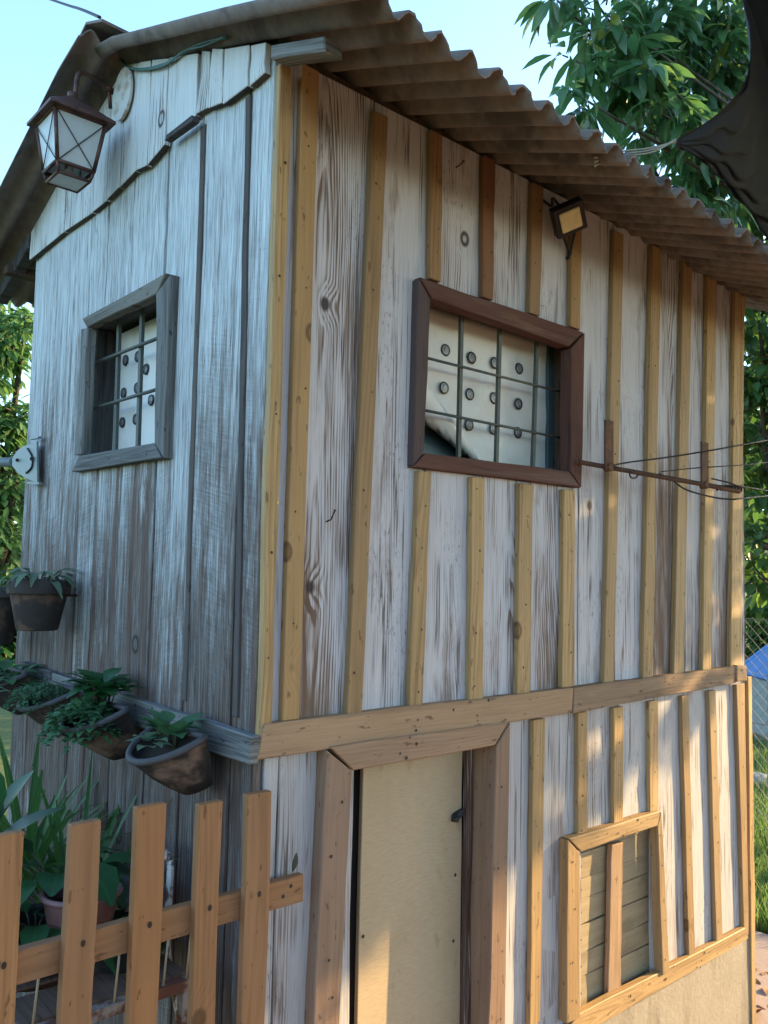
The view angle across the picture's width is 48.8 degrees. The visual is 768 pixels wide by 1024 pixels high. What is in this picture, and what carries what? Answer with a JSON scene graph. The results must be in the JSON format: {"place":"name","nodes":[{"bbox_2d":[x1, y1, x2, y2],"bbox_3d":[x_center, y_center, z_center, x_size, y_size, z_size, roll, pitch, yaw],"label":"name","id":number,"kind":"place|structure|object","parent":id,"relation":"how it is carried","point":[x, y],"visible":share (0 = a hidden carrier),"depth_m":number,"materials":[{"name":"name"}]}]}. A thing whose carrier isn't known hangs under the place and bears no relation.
{"place":"outdoors","nodes":[
{"label":"outdoors","id":0,"kind":"place"},
{"bbox_2d":[0,770,63,831],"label":"broad leaved plant","id":1,"kind":"object","parent":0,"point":[8,795],"visible":0.92,"depth_m":1.80,"materials":[{"name":"green plant"}]},
{"bbox_2d":[50,0,101,18],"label":"overhead cable","id":2,"kind":"object","parent":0,"point":[82,10],"visible":0.99,"depth_m":3.57,"materials":[{"name":"metal"}]},
{"bbox_2d":[0,0,765,559],"label":"sky","id":3,"kind":"structure","parent":0,"point":[36,36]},
{"bbox_2d":[0,592,767,932],"bbox_3d":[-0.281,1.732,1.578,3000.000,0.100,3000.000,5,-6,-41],"label":"ground","id":4,"kind":"structure","parent":0,"point":[6,728],"depth_m":8.32,"materials":[{"name":"green plant"}]},
{"bbox_2d":[0,576,16,666],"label":"garden tree","id":5,"kind":"object","parent":4,"relation":"on","point":[6,651],"visible":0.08,"depth_m":4.12,"materials":[{"name":"green plant"}]},
{"bbox_2d":[0,311,32,585],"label":"garden tree","id":6,"kind":"object","parent":4,"relation":"on","point":[12,335],"visible":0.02,"depth_m":8.93,"materials":[{"name":"green plant"}]},
{"bbox_2d":[0,301,33,582],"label":"garden tree","id":7,"kind":"object","parent":4,"relation":"on","point":[16,355],"visible":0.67,"depth_m":4.76,"materials":[{"name":"green plant"}]},
{"bbox_2d":[14,888,189,1023],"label":"plant stand","id":8,"kind":"object","parent":4,"relation":"on","point":[108,997],"visible":0.2,"depth_m":1.55,"materials":[{"name":"wood"}]},
{"bbox_2d":[18,903,58,991],"bbox_3d":[-0.681,0.856,1.662,0.212,0.100,0.212,5,-6,-41],"label":"plastic planter","id":9,"kind":"object","parent":8,"relation":"on","point":[23,919],"visible":0.02,"depth_m":1.73,"materials":[{"name":"plastic"}]},
{"bbox_2d":[0,736,131,880],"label":"strappy lily","id":10,"kind":"object","parent":8,"relation":"on","point":[45,843],"visible":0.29,"depth_m":2.10,"materials":[{"name":"green plant"}]},
{"bbox_2d":[18,899,115,975],"bbox_3d":[-0.669,0.832,1.661,0.381,0.099,0.343,5,-6,-41],"label":"potted plant","id":11,"kind":"object","parent":8,"relation":"on","point":[28,933],"visible":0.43,"depth_m":1.59,"materials":[{"name":"green plant"}]},
{"bbox_2d":[39,881,123,929],"bbox_3d":[-0.596,0.796,1.662,0.158,0.110,0.158,5,-6,-41],"label":"plant pot","id":12,"kind":"object","parent":8,"relation":"on","point":[53,906],"visible":0.3,"depth_m":1.62,"materials":[{"name":"ceramic"}]},
{"bbox_2d":[20,838,130,907],"bbox_3d":[-0.651,0.757,1.718,0.364,0.125,0.375,5,-6,-41],"label":"broad leaved plant","id":13,"kind":"object","parent":12,"relation":"in","point":[49,880],"visible":0.52,"depth_m":1.66,"materials":[{"name":"green plant"}]},
{"bbox_2d":[1,751,189,903],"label":"strappy lily","id":14,"kind":"object","parent":8,"relation":"on","point":[59,850],"visible":0.19,"depth_m":2.03,"materials":[{"name":"green plant"}]},
{"bbox_2d":[93,911,163,974],"bbox_3d":[-0.519,0.881,1.688,0.182,0.100,0.182,5,-6,-41],"label":"plastic planter","id":15,"kind":"object","parent":8,"relation":"on","point":[101,966],"visible":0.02,"depth_m":1.62,"materials":[{"name":"plastic"}]},
{"bbox_2d":[113,905,166,958],"bbox_3d":[-0.524,0.838,1.696,0.193,0.090,0.184,2,-4,-7],"label":"groundcover plant","id":16,"kind":"object","parent":15,"relation":"in","point":[118,914],"visible":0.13,"depth_m":1.71,"materials":[{"name":"green plant"}]},
{"bbox_2d":[116,862,165,907],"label":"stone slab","id":17,"kind":"structure","parent":8,"relation":"on","point":[126,880],"depth_m":1.79,"materials":[{"name":"grey stone"}]},
{"bbox_2d":[164,848,176,1020],"bbox_3d":[-0.465,0.925,1.740,0.028,0.446,0.296,5,-6,-41],"label":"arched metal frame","id":18,"kind":"object","parent":8,"relation":"on","point":[168,857],"visible":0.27,"depth_m":1.74,"materials":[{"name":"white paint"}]},
{"bbox_2d":[0,0,767,1023],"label":"shed","id":19,"kind":"structure","parent":4,"relation":"on","point":[348,358],"depth_m":2.12,"materials":[{"name":"white wood"}]},
{"bbox_2d":[0,588,15,645],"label":"terracotta pot","id":20,"kind":"object","parent":19,"relation":"attached to","point":[7,629],"visible":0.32,"depth_m":2.50,"materials":[{"name":"ceramic"}]},
{"bbox_2d":[0,580,5,590],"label":"potted plant","id":21,"kind":"object","parent":20,"relation":"on","point":[3,585],"visible":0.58,"depth_m":2.49,"materials":[{"name":"green plant"}]},
{"bbox_2d":[0,667,30,714],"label":"half round wall pot","id":22,"kind":"object","parent":19,"relation":"attached to","point":[23,675],"visible":0.51,"depth_m":2.40,"materials":[{"name":"ceramic"}]},
{"bbox_2d":[0,660,43,685],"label":"potted plant","id":23,"kind":"object","parent":22,"relation":"in","point":[5,665],"visible":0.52,"depth_m":2.50,"materials":[{"name":"green plant"}]},
{"bbox_2d":[0,436,42,484],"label":"pipe bracket","id":24,"kind":"object","parent":19,"relation":"attached to","point":[23,461],"visible":1,"depth_m":2.67,"materials":[{"name":"white metal"}]},
{"bbox_2d":[6,579,76,630],"bbox_3d":[-0.944,0.253,2.313,0.164,0.138,0.164,1,-4,8],"label":"terracotta pot","id":25,"kind":"object","parent":19,"relation":"attached to","point":[39,605],"visible":0.91,"depth_m":2.25,"materials":[{"name":"ceramic"}]},
{"bbox_2d":[0,567,82,597],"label":"potted succulent","id":26,"kind":"object","parent":25,"relation":"in","point":[18,576],"visible":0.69,"depth_m":2.27,"materials":[{"name":"green plant"}]},
{"bbox_2d":[16,680,80,736],"bbox_3d":[-0.860,0.531,2.188,0.127,0.132,0.220,-29,17,-39],"label":"half round wall pot","id":27,"kind":"object","parent":19,"relation":"attached to","point":[37,715],"visible":0.51,"depth_m":2.13,"materials":[{"name":"ceramic"}]},
{"bbox_2d":[0,686,50,701],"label":"potted plant","id":28,"kind":"object","parent":27,"relation":"in","point":[22,695],"visible":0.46,"depth_m":2.18,"materials":[{"name":"green plant"}]},
{"bbox_2d":[0,678,68,716],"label":"stonecrop","id":29,"kind":"object","parent":27,"relation":"in","point":[40,689],"visible":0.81,"depth_m":2.14,"materials":[{"name":"green plant"}]},
{"bbox_2d":[26,67,132,193],"bbox_3d":[-0.812,-1.040,2.257,0.210,0.348,0.186,5,-6,-41],"label":"wall lantern","id":30,"kind":"object","parent":19,"relation":"attached to","point":[71,129],"depth_m":2.22,"materials":[{"name":"metal"}]},
{"bbox_2d":[60,698,134,759],"bbox_3d":[-0.665,0.528,1.969,0.127,0.132,0.208,-29,17,-39],"label":"half round wall pot","id":31,"kind":"object","parent":19,"relation":"attached to","point":[100,745],"visible":0.63,"depth_m":1.93,"materials":[{"name":"ceramic"}]},
{"bbox_2d":[34,695,125,755],"bbox_3d":[-0.690,0.479,1.953,0.208,0.119,0.230,5,-6,-41],"label":"trailing plant","id":32,"kind":"object","parent":31,"relation":"in","point":[75,707],"visible":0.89,"depth_m":1.90,"materials":[{"name":"green plant"}]},
{"bbox_2d":[60,668,144,705],"bbox_3d":[-0.671,0.413,2.004,0.191,0.081,0.189,5,-6,-41],"label":"leafy herb","id":33,"kind":"object","parent":31,"relation":"in","point":[105,684],"visible":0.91,"depth_m":1.98,"materials":[{"name":"green plant"}]},
{"bbox_2d":[72,273,179,472],"bbox_3d":[-0.710,-0.340,2.399,0.229,0.500,0.838,5,-6,-41],"label":"window","id":34,"kind":"structure","parent":19,"relation":"in","point":[127,376],"depth_m":2.33,"materials":[{"name":"grey wood"}]},
{"bbox_2d":[0,789,303,1023],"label":"picket fence","id":35,"kind":"object","parent":19,"relation":"attached to","point":[77,948],"visible":1,"depth_m":1.45,"materials":[{"name":"brown wood"}]},
{"bbox_2d":[292,853,297,871],"bbox_3d":[-0.176,0.691,1.669,0.015,0.035,0.004,5,-6,-41],"label":"fallen leaf","id":36,"kind":"object","parent":35,"relation":"on","point":[295,862],"visible":1,"depth_m":1.67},
{"bbox_2d":[125,726,212,794],"bbox_3d":[-0.436,0.523,1.710,0.127,0.132,0.208,-29,17,-39],"label":"half round wall pot","id":37,"kind":"object","parent":19,"relation":"attached to","point":[183,767],"visible":0.91,"depth_m":1.67,"materials":[{"name":"ceramic"}]},
{"bbox_2d":[124,731,172,750],"bbox_3d":[-0.463,0.453,1.688,0.096,0.027,0.106,5,-6,-41],"label":"potted succulent","id":38,"kind":"object","parent":37,"relation":"in","point":[146,736],"visible":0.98,"depth_m":1.69,"materials":[{"name":"green plant"}]},
{"bbox_2d":[138,709,207,748],"bbox_3d":[-0.428,0.444,1.733,0.140,0.068,0.144,1,-4,6],"label":"potted succulent","id":39,"kind":"object","parent":37,"relation":"in","point":[159,722],"visible":0.91,"depth_m":1.72,"materials":[{"name":"green plant"}]},
{"bbox_2d":[119,35,227,70],"bbox_3d":[-0.540,-1.155,2.112,0.009,0.220,0.579,5,-6,-41],"label":"cable bundle","id":40,"kind":"object","parent":19,"relation":"attached to","point":[201,45],"visible":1,"depth_m":2.05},
{"bbox_2d":[349,751,464,1023],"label":"door","id":41,"kind":"structure","parent":19,"relation":"in","point":[406,892],"depth_m":2.00,"materials":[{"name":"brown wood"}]},
{"bbox_2d":[407,277,584,487],"bbox_3d":[0.295,-0.307,2.288,0.734,0.461,0.162,5,-6,-41],"label":"window","id":42,"kind":"structure","parent":19,"relation":"in","point":[496,390],"depth_m":2.29,"materials":[{"name":"brown wood"}]},
{"bbox_2d":[543,196,587,259],"bbox_3d":[0.516,-0.807,2.365,0.147,0.149,0.116,5,-6,-41],"label":"floodlight","id":43,"kind":"object","parent":19,"relation":"attached to","point":[568,217],"visible":0.97,"depth_m":2.34,"materials":[{"name":"metal"}]},
{"bbox_2d":[594,139,676,166],"bbox_3d":[0.601,-0.915,2.194,0.131,0.275,0.494,-3,-6,40],"label":"tie cord","id":44,"kind":"object","parent":19,"relation":"attached to","point":[660,147],"visible":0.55,"depth_m":2.29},
{"bbox_2d":[676,0,767,239],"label":"shade net","id":45,"kind":"object","parent":44,"relation":"attached to","point":[728,144],"visible":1,"depth_m":2.57,"materials":[{"name":"black fabric"}]},
{"bbox_2d":[575,420,745,493],"bbox_3d":[0.819,-0.160,2.475,0.599,0.185,0.057,2,-5,-17],"label":"clothesline bracket","id":46,"kind":"object","parent":19,"relation":"attached to","point":[608,466],"visible":0.98,"depth_m":2.45,"materials":[{"name":"metal"}]},
{"bbox_2d":[613,439,767,465],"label":"clothesline","id":47,"kind":"object","parent":46,"relation":"attached to","point":[689,453],"visible":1,"depth_m":2.50,"materials":[{"name":"metal"}]},
{"bbox_2d":[659,473,767,499],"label":"clothesline","id":48,"kind":"object","parent":46,"relation":"attached to","point":[679,485],"visible":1,"depth_m":2.53,"materials":[{"name":"metal"}]},
{"bbox_2d":[661,462,767,471],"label":"clothesline","id":49,"kind":"object","parent":46,"relation":"attached to","point":[714,466],"visible":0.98,"depth_m":2.52,"materials":[{"name":"metal"}]},
{"bbox_2d":[711,478,767,490],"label":"clothesline","id":50,"kind":"object","parent":46,"relation":"attached to","point":[738,485],"visible":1,"depth_m":2.55,"materials":[{"name":"metal"}]},
{"bbox_2d":[514,0,767,311],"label":"leafy tree","id":51,"kind":"object","parent":4,"relation":"on","point":[646,67],"visible":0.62,"depth_m":4.25,"materials":[{"name":"green plant"}]},
{"bbox_2d":[743,308,767,610],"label":"shade tree","id":52,"kind":"object","parent":4,"relation":"on","point":[755,390],"visible":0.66,"depth_m":5.33,"materials":[{"name":"green plant"}]},
{"bbox_2d":[743,311,767,626],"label":"shade tree","id":53,"kind":"object","parent":4,"relation":"on","point":[755,612],"visible":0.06,"depth_m":7.86,"materials":[{"name":"green plant"}]},
{"bbox_2d":[743,362,767,595],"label":"shade tree","id":54,"kind":"object","parent":4,"relation":"on","point":[750,490],"visible":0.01,"depth_m":12.85,"materials":[{"name":"green plant"}]},
{"bbox_2d":[745,644,767,744],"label":"playhouse","id":55,"kind":"object","parent":4,"relation":"on","point":[759,688],"visible":0.5,"depth_m":8.73,"materials":[{"name":"plastic"}]},
{"bbox_2d":[745,606,767,659],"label":"shade tree","id":56,"kind":"object","parent":4,"relation":"on","point":[758,629],"visible":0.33,"depth_m":11.87,"materials":[{"name":"green plant"}]},
{"bbox_2d":[745,617,767,831],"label":"wire fence","id":57,"kind":"object","parent":4,"relation":"on","point":[760,707],"visible":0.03,"depth_m":5.46,"materials":[{"name":"grey metal"}]},
{"bbox_2d":[752,732,767,933],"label":"grass","id":58,"kind":"structure","parent":0,"point":[761,883],"depth_m":5.07,"materials":[{"name":"green plant"}]},
{"bbox_2d":[752,729,767,741],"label":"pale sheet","id":59,"kind":"object","parent":58,"relation":"on","point":[759,735],"visible":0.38,"depth_m":6.48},
{"bbox_2d":[753,772,767,788],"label":"rubble","id":60,"kind":"object","parent":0,"point":[756,776],"visible":0.34,"depth_m":6.60,"materials":[{"name":"stone"}]},
{"bbox_2d":[755,931,767,1023],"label":"path","id":61,"kind":"structure","parent":0,"point":[761,952],"depth_m":3.43,"materials":[{"name":"beige concrete"}]},
{"bbox_2d":[755,967,767,1011],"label":"leaf litter","id":62,"kind":"object","parent":61,"relation":"on","point":[763,988],"visible":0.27,"depth_m":3.28,"materials":[{"name":"orange plant"}]}
]}

